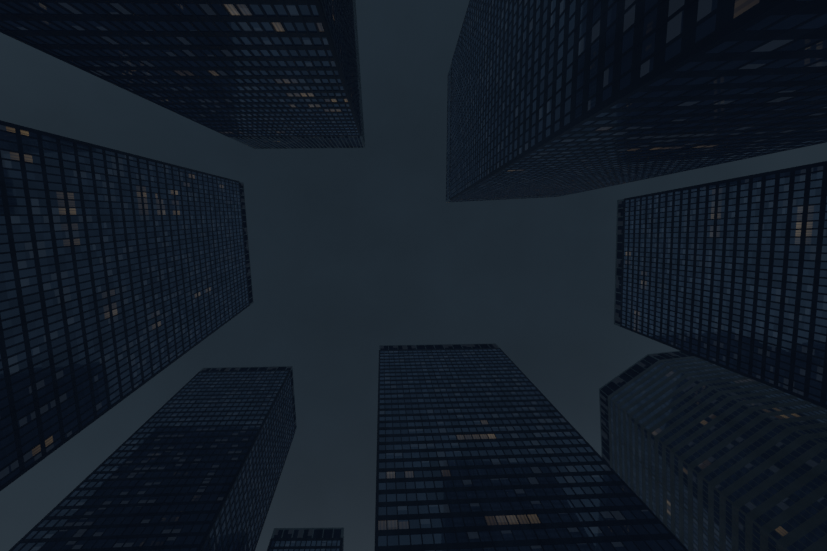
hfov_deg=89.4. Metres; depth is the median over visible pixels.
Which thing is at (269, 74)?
tower
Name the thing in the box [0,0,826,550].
sky
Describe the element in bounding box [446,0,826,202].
tower
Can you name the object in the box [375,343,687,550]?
tower
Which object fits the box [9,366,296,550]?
tower
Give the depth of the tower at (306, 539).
151.35 m
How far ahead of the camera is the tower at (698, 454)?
107.30 m
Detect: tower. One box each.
[0,0,364,148]
[0,120,253,490]
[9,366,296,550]
[267,527,343,550]
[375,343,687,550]
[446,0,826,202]
[599,351,826,550]
[614,161,826,408]
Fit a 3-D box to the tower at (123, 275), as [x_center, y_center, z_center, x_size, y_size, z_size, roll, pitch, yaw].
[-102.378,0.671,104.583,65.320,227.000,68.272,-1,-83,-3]
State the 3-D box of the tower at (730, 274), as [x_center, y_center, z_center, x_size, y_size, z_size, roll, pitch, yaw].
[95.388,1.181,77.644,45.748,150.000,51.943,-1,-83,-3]

